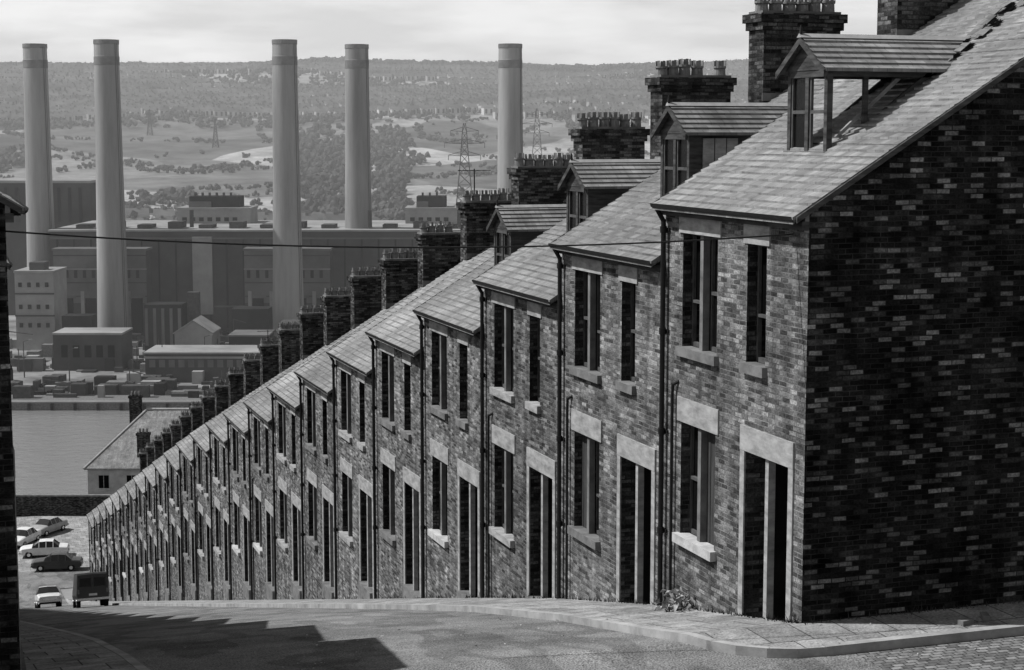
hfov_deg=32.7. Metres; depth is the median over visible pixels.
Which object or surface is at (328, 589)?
stone trim
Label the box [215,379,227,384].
chimney pots
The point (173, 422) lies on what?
chimney pots
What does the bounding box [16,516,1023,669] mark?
road
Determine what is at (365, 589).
stone trim
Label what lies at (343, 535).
window sills
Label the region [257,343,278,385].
chimney stack
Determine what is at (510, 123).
power station chimney
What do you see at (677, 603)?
weeds
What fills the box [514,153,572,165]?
chimney pots
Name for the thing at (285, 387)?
roof
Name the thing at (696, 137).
dormer
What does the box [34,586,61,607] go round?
parked car
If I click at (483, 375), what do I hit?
gutter and downpipe
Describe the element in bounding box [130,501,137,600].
stone trim
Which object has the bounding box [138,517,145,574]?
window sills
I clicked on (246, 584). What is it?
stone trim
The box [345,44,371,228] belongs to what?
power station chimney
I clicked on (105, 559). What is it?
stone trim
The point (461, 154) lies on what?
electricity pylon
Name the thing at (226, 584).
stone trim
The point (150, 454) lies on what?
chimney stack
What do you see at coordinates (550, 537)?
doors
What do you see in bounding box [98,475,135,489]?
windows
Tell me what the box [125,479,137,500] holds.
roof
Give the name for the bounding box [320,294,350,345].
chimney stack
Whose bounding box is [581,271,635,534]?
windows
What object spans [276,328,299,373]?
chimney stack
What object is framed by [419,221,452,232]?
chimney pots
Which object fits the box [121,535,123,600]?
waste pipe
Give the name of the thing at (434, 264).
chimney stack
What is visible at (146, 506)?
gutter and downpipe
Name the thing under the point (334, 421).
gutter and downpipe
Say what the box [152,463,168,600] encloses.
gutter and downpipe
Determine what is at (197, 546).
waste pipe
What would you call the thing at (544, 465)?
stone trim
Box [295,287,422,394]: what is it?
roof
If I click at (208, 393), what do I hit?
chimney pots
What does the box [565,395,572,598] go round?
waste pipe
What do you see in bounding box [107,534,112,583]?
window sills
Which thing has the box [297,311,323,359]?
chimney stack
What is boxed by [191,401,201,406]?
chimney pots
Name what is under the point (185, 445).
roof
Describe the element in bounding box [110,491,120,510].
roof
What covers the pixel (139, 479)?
roof
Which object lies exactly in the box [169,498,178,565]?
window sills
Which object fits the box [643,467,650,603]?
doors
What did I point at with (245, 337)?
store shed
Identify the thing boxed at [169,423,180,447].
chimney stack
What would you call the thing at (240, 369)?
chimney pots
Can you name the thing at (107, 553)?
gutter and downpipe
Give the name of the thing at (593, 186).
dormer
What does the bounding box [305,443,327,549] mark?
window sills
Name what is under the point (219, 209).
coal bunker block
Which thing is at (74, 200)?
turbine hall
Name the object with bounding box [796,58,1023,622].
gable wall
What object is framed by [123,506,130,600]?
stone trim
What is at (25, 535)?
parked car
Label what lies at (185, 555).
window sills
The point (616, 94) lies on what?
distant houses
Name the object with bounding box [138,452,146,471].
chimney stack
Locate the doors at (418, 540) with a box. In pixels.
[418,492,418,589]
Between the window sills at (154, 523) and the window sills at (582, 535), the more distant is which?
the window sills at (154, 523)
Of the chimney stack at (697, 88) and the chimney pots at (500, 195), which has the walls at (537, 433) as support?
the chimney stack at (697, 88)
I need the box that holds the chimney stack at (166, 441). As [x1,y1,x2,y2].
[160,431,170,452]
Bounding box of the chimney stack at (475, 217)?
[456,200,510,262]
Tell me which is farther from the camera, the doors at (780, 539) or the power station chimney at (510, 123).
the power station chimney at (510, 123)
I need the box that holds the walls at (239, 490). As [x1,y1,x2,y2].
[230,422,253,599]
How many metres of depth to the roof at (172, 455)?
84.91 m
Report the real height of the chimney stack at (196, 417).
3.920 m
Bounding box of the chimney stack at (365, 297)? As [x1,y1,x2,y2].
[347,274,381,329]
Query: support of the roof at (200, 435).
on the walls at (204, 502)
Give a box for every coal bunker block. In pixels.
[176,192,257,223]
[405,192,457,223]
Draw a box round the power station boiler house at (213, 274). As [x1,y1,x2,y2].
[48,210,459,333]
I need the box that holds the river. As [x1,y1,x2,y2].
[12,410,142,493]
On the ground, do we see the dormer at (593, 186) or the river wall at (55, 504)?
the river wall at (55, 504)
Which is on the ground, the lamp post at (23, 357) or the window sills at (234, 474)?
the lamp post at (23, 357)
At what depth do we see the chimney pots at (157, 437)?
123.88 m
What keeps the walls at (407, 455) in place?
on the pavement at (747, 636)
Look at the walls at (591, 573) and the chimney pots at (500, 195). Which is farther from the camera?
the chimney pots at (500, 195)
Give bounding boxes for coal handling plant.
[62,291,272,350]
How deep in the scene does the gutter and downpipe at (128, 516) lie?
105.17 m
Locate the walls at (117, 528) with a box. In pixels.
[114,507,121,600]
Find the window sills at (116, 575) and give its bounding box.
[114,530,119,581]
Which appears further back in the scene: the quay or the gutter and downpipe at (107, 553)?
the quay
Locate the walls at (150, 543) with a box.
[147,467,159,600]
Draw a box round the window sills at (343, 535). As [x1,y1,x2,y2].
[338,430,365,546]
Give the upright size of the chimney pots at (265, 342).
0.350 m
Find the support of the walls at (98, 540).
on the pavement at (747, 636)
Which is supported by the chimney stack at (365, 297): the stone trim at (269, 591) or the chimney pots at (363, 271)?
the chimney pots at (363, 271)
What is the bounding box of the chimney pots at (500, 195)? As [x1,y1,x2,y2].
[462,188,510,201]
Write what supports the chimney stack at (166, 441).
on the walls at (110, 532)
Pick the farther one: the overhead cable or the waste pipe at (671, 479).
the waste pipe at (671, 479)
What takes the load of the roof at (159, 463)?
on the walls at (163, 520)
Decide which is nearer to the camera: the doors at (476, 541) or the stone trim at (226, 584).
the doors at (476, 541)
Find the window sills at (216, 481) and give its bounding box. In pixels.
[213,477,225,557]
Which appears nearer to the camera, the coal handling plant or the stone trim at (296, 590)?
the stone trim at (296, 590)
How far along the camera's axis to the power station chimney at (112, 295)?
484.64 m
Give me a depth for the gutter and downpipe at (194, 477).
77.71 m
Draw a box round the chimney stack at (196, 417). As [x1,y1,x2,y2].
[189,405,202,431]
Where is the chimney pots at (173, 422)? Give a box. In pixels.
[171,419,180,424]
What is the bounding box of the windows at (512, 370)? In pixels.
[502,305,539,533]
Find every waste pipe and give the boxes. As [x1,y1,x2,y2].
[114,538,115,592]
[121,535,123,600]
[182,502,184,599]
[196,496,198,599]
[252,478,254,599]
[487,412,492,597]
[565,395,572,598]
[668,380,678,604]
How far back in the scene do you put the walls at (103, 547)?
121.40 m
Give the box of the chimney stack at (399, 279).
[378,257,417,309]
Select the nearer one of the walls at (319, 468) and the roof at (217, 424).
the walls at (319, 468)
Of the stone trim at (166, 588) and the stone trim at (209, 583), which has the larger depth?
the stone trim at (166, 588)
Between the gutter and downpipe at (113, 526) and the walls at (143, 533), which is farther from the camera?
the gutter and downpipe at (113, 526)
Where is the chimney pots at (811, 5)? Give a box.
[754,0,835,12]
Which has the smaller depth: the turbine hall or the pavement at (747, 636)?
the pavement at (747, 636)
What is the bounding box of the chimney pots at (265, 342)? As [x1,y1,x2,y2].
[260,337,278,344]
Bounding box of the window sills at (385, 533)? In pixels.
[378,417,411,545]
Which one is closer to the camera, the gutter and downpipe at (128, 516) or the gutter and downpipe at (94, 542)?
the gutter and downpipe at (128, 516)
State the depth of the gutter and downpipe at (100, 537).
123.30 m
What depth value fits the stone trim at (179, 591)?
84.40 m
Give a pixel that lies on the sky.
(569, 32)
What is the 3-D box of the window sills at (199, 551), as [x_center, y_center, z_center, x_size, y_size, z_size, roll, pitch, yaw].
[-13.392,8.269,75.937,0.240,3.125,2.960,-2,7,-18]
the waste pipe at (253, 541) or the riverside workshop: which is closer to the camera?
the waste pipe at (253, 541)
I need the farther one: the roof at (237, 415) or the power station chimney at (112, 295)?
the power station chimney at (112, 295)
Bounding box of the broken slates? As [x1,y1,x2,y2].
[932,0,1023,73]
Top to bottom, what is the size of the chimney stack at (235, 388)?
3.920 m
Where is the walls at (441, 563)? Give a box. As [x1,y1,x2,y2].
[424,319,484,597]
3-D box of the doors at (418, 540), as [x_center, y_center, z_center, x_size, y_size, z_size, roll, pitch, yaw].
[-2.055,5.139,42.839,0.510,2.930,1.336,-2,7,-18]
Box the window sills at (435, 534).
[428,405,468,547]
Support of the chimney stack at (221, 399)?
on the walls at (150, 543)
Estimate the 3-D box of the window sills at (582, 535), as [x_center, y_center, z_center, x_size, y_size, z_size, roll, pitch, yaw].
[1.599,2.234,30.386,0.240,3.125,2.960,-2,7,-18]
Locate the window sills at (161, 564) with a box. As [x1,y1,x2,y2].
[158,505,166,569]
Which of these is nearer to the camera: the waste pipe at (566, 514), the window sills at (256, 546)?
the waste pipe at (566, 514)
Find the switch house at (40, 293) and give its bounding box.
[13,261,67,349]
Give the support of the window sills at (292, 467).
attached to the walls at (289, 476)
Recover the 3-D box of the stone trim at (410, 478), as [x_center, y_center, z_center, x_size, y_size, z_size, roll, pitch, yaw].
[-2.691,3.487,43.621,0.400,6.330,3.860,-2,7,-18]
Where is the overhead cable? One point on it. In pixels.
(390, 246)
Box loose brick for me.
[957,617,973,625]
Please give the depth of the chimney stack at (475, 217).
50.74 m
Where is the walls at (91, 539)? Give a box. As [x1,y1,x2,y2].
[90,526,96,600]
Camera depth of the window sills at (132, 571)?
103.79 m
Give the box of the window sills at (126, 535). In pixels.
[121,526,127,579]
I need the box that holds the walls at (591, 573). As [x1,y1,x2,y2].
[561,254,659,602]
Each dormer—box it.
[486,200,565,264]
[558,153,660,231]
[650,95,787,196]
[775,25,969,152]
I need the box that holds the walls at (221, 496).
[211,433,232,599]
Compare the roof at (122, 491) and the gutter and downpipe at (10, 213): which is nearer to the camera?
the gutter and downpipe at (10, 213)
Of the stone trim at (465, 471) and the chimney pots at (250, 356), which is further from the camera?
the chimney pots at (250, 356)
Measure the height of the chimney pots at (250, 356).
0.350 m
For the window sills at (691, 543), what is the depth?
26.31 m
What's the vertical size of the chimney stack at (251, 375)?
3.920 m
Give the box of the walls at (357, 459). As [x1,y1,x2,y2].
[335,359,376,598]
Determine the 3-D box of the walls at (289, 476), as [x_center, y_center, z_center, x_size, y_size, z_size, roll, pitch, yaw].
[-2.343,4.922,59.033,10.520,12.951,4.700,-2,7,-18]
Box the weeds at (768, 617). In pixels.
[322,591,1023,624]
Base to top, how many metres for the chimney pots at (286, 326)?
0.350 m
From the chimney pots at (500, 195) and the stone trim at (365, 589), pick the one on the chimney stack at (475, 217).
the chimney pots at (500, 195)
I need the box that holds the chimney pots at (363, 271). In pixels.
[351,266,379,275]
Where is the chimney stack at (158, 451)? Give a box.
[152,439,162,460]
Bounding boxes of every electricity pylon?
[144,109,153,134]
[209,119,219,147]
[444,123,484,201]
[523,109,551,162]
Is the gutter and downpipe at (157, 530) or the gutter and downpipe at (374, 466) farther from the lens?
the gutter and downpipe at (157, 530)
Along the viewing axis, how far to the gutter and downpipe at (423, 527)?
41.16 m
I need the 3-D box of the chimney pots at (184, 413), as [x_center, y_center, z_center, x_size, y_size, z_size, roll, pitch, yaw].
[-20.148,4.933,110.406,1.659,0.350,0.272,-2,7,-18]
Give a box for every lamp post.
[23,339,31,377]
[68,347,77,380]
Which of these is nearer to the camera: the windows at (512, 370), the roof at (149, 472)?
the windows at (512, 370)
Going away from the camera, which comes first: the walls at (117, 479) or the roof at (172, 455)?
the roof at (172, 455)
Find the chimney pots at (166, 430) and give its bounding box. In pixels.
[162,427,170,431]
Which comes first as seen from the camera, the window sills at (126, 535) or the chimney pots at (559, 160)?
the chimney pots at (559, 160)
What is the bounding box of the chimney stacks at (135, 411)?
[128,391,150,456]
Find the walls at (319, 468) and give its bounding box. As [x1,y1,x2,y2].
[302,379,337,598]
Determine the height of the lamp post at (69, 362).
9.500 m
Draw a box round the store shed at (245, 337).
[228,320,298,344]
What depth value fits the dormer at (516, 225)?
38.74 m
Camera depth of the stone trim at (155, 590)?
93.61 m
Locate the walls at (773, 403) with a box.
[662,215,808,622]
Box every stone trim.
[13,446,25,669]
[96,525,100,568]
[102,521,106,569]
[109,515,114,600]
[115,511,121,600]
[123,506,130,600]
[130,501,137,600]
[139,495,147,600]
[149,485,157,600]
[159,477,169,600]
[170,464,181,600]
[182,453,195,599]
[197,444,211,599]
[213,434,229,599]
[231,423,250,599]
[252,412,274,599]
[277,397,301,599]
[305,381,334,598]
[339,362,373,598]
[379,342,420,598]
[429,320,480,597]
[491,291,555,597]
[571,256,655,604]
[677,217,794,620]
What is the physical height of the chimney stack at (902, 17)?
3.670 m
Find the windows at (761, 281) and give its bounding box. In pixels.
[689,234,766,544]
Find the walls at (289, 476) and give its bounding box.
[274,395,304,598]
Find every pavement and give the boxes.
[20,620,149,669]
[66,598,1023,658]
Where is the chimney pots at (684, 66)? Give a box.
[655,59,725,74]
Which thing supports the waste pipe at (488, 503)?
attached to the walls at (537, 433)
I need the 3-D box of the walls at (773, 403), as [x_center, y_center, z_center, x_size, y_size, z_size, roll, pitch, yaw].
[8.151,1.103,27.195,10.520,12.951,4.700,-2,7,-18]
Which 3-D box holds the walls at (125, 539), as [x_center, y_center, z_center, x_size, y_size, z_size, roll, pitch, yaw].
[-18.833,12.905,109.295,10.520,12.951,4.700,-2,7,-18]
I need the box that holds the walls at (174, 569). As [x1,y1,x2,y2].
[168,450,183,600]
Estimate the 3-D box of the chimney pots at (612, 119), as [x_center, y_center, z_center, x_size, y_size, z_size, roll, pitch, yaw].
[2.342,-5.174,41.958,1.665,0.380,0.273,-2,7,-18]
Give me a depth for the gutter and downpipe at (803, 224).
27.34 m
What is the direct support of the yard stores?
on the ground
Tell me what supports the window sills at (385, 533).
attached to the walls at (407, 455)
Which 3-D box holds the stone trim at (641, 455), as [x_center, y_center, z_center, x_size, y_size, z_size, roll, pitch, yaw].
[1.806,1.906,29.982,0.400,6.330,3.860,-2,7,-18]
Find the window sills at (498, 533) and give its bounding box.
[489,387,540,547]
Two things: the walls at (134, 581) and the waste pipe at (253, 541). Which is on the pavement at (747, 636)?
the walls at (134, 581)
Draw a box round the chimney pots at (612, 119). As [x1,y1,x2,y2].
[577,112,641,126]
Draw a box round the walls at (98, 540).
[95,521,101,600]
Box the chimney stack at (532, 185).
[507,166,567,204]
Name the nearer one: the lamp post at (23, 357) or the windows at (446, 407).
the windows at (446, 407)
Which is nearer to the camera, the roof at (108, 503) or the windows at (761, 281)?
the windows at (761, 281)
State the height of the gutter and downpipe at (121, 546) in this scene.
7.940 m
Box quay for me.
[11,395,202,410]
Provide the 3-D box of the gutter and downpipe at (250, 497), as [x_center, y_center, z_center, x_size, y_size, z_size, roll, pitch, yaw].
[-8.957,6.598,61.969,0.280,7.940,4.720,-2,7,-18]
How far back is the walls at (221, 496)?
71.44 m
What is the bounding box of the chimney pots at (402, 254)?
[383,248,417,258]
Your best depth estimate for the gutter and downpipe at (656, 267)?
31.96 m
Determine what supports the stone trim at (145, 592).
attached to the walls at (143, 533)
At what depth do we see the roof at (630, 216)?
30.61 m
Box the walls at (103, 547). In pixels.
[101,517,109,600]
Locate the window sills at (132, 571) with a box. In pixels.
[129,522,135,577]
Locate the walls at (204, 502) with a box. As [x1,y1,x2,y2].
[195,443,214,599]
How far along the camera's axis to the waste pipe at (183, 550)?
82.13 m
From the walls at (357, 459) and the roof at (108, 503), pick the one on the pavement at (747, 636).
the walls at (357, 459)
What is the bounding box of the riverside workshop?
[143,345,259,381]
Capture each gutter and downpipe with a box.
[5,195,28,222]
[87,518,93,571]
[91,511,99,600]
[97,507,105,571]
[103,502,110,585]
[109,496,119,600]
[117,492,124,600]
[124,485,137,600]
[133,479,144,600]
[143,473,157,600]
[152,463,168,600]
[163,454,181,600]
[175,444,195,600]
[189,434,211,599]
[205,424,229,599]
[223,414,250,599]
[243,402,274,599]
[266,387,302,599]
[293,371,335,599]
[326,352,371,598]
[365,332,423,598]
[412,309,479,597]
[472,280,557,597]
[548,243,660,598]
[650,203,808,605]
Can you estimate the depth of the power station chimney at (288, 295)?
484.43 m
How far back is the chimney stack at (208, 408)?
100.91 m
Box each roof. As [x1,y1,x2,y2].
[0,191,25,215]
[83,408,189,469]
[86,512,93,528]
[92,507,100,524]
[97,502,105,520]
[103,497,113,515]
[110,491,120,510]
[117,486,128,506]
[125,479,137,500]
[133,472,146,493]
[142,464,154,487]
[152,455,168,479]
[163,445,181,471]
[176,435,195,462]
[190,374,278,453]
[205,359,301,443]
[223,345,326,434]
[244,329,352,423]
[267,290,415,409]
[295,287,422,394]
[327,244,493,375]
[366,199,565,356]
[414,256,493,334]
[473,157,660,304]
[550,79,834,266]
[652,0,1023,223]
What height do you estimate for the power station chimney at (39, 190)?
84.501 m
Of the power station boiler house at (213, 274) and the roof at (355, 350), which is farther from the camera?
the power station boiler house at (213, 274)
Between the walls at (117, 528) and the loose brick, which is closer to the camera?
the loose brick
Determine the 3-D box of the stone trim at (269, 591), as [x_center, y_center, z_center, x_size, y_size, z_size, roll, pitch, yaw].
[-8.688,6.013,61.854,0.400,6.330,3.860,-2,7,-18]
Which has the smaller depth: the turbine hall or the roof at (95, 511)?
the roof at (95, 511)
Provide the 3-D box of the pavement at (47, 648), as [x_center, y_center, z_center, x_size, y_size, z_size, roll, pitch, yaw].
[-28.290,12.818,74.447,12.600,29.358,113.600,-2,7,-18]
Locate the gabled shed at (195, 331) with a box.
[173,315,220,344]
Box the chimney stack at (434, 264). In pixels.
[414,231,459,288]
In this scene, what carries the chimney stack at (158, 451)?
on the walls at (103, 547)
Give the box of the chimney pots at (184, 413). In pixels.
[181,410,190,415]
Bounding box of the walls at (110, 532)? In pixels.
[107,511,114,600]
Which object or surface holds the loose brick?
on the pavement at (747, 636)
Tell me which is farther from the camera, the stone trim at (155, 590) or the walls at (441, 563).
the stone trim at (155, 590)
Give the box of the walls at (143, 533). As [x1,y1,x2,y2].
[137,487,149,600]
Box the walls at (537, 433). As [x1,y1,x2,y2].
[484,289,561,597]
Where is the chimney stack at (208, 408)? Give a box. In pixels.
[200,396,214,423]
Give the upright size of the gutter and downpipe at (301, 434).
7.940 m
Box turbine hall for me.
[0,177,95,314]
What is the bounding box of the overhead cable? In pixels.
[6,230,792,247]
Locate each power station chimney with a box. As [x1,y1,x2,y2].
[22,43,54,266]
[93,39,129,326]
[272,39,303,342]
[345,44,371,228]
[497,43,522,199]
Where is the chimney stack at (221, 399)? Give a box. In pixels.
[212,385,228,415]
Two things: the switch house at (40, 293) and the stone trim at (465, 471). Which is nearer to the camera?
the stone trim at (465, 471)
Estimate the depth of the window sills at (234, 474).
67.23 m
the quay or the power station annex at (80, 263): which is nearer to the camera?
the quay
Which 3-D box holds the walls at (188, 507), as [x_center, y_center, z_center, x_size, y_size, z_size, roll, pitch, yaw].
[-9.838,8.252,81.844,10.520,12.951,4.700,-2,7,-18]
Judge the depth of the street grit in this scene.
23.84 m
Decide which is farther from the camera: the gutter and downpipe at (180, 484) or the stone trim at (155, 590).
the stone trim at (155, 590)
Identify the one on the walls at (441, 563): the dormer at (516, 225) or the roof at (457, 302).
the roof at (457, 302)
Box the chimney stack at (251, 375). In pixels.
[241,358,259,396]
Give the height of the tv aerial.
1.400 m
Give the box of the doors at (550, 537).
[548,477,551,597]
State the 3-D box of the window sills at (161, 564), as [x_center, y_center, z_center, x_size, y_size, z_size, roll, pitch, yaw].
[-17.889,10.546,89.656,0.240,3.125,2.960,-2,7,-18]
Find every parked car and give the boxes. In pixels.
[17,527,42,545]
[18,538,69,557]
[30,551,83,571]
[32,516,68,535]
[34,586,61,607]
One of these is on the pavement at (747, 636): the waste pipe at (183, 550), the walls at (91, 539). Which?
the walls at (91, 539)
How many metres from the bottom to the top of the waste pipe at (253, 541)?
4.881 m
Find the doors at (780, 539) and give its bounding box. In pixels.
[773,463,787,620]
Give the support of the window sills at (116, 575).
attached to the stone trim at (120, 597)
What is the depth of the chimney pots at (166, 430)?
119.32 m
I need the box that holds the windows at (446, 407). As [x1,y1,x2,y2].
[438,333,467,534]
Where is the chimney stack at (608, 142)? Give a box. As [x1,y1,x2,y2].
[568,127,649,158]
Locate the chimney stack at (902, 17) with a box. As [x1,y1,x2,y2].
[877,0,958,34]
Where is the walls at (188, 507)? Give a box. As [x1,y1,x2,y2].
[181,453,197,599]
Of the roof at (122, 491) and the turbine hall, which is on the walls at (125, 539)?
the roof at (122, 491)
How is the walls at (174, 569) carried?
on the pavement at (747, 636)
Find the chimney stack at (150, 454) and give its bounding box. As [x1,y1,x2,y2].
[145,446,153,465]
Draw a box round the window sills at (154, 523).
[147,511,155,572]
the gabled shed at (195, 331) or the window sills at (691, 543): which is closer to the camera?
the window sills at (691, 543)
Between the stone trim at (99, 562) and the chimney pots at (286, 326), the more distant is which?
the stone trim at (99, 562)
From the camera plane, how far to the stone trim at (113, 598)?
116.47 m
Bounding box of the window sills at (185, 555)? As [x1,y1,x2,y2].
[182,491,192,562]
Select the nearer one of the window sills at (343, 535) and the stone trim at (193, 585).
the window sills at (343, 535)
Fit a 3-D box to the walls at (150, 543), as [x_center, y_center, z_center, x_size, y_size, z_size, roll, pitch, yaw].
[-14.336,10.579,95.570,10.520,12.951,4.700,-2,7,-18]
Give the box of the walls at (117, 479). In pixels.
[87,470,139,493]
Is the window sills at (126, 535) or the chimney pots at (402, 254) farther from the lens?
the window sills at (126, 535)
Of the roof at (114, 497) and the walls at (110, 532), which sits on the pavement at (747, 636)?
the walls at (110, 532)
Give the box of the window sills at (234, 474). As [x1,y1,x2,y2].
[231,470,245,555]
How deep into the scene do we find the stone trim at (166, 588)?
89.02 m
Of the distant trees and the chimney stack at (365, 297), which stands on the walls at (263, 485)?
the chimney stack at (365, 297)
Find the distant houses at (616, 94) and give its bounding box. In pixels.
[0,58,748,219]
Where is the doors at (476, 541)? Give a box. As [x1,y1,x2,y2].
[475,486,477,596]
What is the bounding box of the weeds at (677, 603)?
[651,587,695,612]
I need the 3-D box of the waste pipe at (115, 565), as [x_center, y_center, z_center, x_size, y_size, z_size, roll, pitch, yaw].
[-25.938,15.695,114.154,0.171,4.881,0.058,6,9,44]
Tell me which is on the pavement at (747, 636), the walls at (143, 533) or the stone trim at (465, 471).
the walls at (143, 533)
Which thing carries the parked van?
on the road
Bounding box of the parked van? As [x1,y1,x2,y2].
[72,571,109,607]
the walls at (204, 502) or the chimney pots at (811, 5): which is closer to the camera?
the chimney pots at (811, 5)
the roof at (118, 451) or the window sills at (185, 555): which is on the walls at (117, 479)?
the roof at (118, 451)
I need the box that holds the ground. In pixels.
[0,69,655,599]
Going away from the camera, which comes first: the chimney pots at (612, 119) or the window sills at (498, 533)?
the window sills at (498, 533)
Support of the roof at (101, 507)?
on the walls at (103, 547)
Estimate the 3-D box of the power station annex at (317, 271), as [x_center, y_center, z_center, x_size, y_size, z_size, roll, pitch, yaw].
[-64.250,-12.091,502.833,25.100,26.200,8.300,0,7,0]
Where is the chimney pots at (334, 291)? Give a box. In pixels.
[324,287,349,294]
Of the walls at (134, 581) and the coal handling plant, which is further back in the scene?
the coal handling plant
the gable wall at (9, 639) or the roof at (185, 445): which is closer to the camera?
the gable wall at (9, 639)
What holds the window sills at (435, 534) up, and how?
attached to the walls at (441, 563)
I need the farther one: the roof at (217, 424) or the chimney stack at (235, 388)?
the chimney stack at (235, 388)
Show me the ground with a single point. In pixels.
(186, 149)
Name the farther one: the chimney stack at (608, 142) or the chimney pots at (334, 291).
the chimney pots at (334, 291)
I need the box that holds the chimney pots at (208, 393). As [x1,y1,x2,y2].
[202,391,214,396]
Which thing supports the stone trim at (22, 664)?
attached to the walls
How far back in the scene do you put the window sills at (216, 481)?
71.85 m
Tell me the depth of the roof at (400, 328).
44.83 m
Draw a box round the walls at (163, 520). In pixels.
[157,471,171,600]
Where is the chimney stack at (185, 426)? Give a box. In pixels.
[179,415,190,438]
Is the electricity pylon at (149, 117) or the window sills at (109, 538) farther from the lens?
the electricity pylon at (149, 117)
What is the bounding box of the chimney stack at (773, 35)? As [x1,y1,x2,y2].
[742,10,847,102]
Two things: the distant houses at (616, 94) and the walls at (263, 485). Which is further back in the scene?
the distant houses at (616, 94)
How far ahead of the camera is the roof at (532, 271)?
34.99 m
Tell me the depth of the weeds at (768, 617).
25.17 m
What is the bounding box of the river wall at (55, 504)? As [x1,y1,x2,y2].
[16,494,111,515]
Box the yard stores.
[9,319,275,398]
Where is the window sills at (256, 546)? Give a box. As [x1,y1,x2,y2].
[252,463,268,554]
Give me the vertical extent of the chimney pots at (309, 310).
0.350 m
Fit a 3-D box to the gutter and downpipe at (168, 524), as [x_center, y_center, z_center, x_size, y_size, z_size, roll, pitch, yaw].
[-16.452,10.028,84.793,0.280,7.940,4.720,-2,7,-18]
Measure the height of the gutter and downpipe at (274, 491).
7.940 m
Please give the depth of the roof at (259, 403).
62.35 m
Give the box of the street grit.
[146,604,1023,669]
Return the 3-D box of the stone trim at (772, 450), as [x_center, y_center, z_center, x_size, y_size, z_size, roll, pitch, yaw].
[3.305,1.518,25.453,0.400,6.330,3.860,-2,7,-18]
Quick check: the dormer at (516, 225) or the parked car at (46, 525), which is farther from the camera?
the parked car at (46, 525)
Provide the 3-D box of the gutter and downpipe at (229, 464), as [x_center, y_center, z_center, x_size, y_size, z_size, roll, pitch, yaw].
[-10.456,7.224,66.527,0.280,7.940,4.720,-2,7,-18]
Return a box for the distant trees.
[0,56,743,219]
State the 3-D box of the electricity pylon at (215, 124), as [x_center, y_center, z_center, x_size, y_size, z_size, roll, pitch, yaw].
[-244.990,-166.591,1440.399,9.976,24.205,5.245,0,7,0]
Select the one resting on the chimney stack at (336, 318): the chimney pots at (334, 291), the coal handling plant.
the chimney pots at (334, 291)
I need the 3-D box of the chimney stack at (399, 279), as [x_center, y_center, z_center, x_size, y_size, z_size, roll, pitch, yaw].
[-3.658,-0.835,60.402,1.800,3.670,0.800,-2,7,-18]
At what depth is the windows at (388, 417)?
45.11 m
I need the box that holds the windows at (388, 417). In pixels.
[388,374,410,528]
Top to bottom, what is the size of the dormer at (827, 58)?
1.950 m
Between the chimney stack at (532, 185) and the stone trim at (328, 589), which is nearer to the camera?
the chimney stack at (532, 185)
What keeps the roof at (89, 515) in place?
on the walls at (91, 539)
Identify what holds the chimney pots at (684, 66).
on the chimney stack at (697, 88)
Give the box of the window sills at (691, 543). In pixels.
[672,345,766,561]
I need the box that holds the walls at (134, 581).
[129,494,139,600]
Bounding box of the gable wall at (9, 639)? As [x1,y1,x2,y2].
[0,196,21,669]
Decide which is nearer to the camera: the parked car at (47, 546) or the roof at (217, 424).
the roof at (217, 424)
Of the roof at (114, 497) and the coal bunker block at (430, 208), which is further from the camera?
the coal bunker block at (430, 208)
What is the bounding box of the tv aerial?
[458,169,490,193]
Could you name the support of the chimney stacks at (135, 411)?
attached to the roof at (118, 451)
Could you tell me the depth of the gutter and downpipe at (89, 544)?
132.46 m
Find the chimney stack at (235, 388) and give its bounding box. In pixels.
[226,372,243,406]
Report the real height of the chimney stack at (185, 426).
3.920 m
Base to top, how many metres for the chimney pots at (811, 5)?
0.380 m
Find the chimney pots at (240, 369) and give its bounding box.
[228,367,242,372]
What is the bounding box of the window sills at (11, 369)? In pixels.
[10,363,12,380]
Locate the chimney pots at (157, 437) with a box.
[154,435,161,439]
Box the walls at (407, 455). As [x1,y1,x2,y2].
[375,340,424,598]
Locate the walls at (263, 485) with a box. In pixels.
[250,410,277,599]
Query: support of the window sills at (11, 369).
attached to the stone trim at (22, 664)
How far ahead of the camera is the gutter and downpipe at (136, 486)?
100.58 m
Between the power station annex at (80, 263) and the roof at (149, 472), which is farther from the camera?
the power station annex at (80, 263)
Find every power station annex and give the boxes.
[52,247,152,334]
[243,247,333,311]
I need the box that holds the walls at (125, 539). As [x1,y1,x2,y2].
[121,500,131,600]
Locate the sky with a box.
[0,0,877,65]
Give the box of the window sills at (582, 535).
[567,365,635,549]
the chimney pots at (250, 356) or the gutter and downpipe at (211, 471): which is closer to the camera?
the gutter and downpipe at (211, 471)
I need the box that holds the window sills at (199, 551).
[196,484,208,559]
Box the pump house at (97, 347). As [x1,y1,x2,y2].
[52,327,132,370]
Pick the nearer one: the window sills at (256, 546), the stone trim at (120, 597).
the window sills at (256, 546)
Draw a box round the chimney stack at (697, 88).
[645,75,736,158]
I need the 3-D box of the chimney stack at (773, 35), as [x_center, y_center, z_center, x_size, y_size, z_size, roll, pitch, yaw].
[5.337,-4.266,33.093,1.800,3.670,0.800,-2,7,-18]
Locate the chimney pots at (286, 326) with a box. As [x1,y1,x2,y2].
[279,321,299,328]
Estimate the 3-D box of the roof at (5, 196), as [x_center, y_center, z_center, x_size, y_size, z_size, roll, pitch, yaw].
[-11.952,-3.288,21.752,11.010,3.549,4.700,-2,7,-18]
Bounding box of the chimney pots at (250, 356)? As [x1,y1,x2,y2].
[243,353,259,359]
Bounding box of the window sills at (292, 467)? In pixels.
[276,453,295,551]
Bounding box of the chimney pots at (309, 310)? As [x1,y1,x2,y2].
[300,305,322,312]
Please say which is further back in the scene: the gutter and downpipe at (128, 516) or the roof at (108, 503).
the roof at (108, 503)
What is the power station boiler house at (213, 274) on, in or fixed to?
on the ground

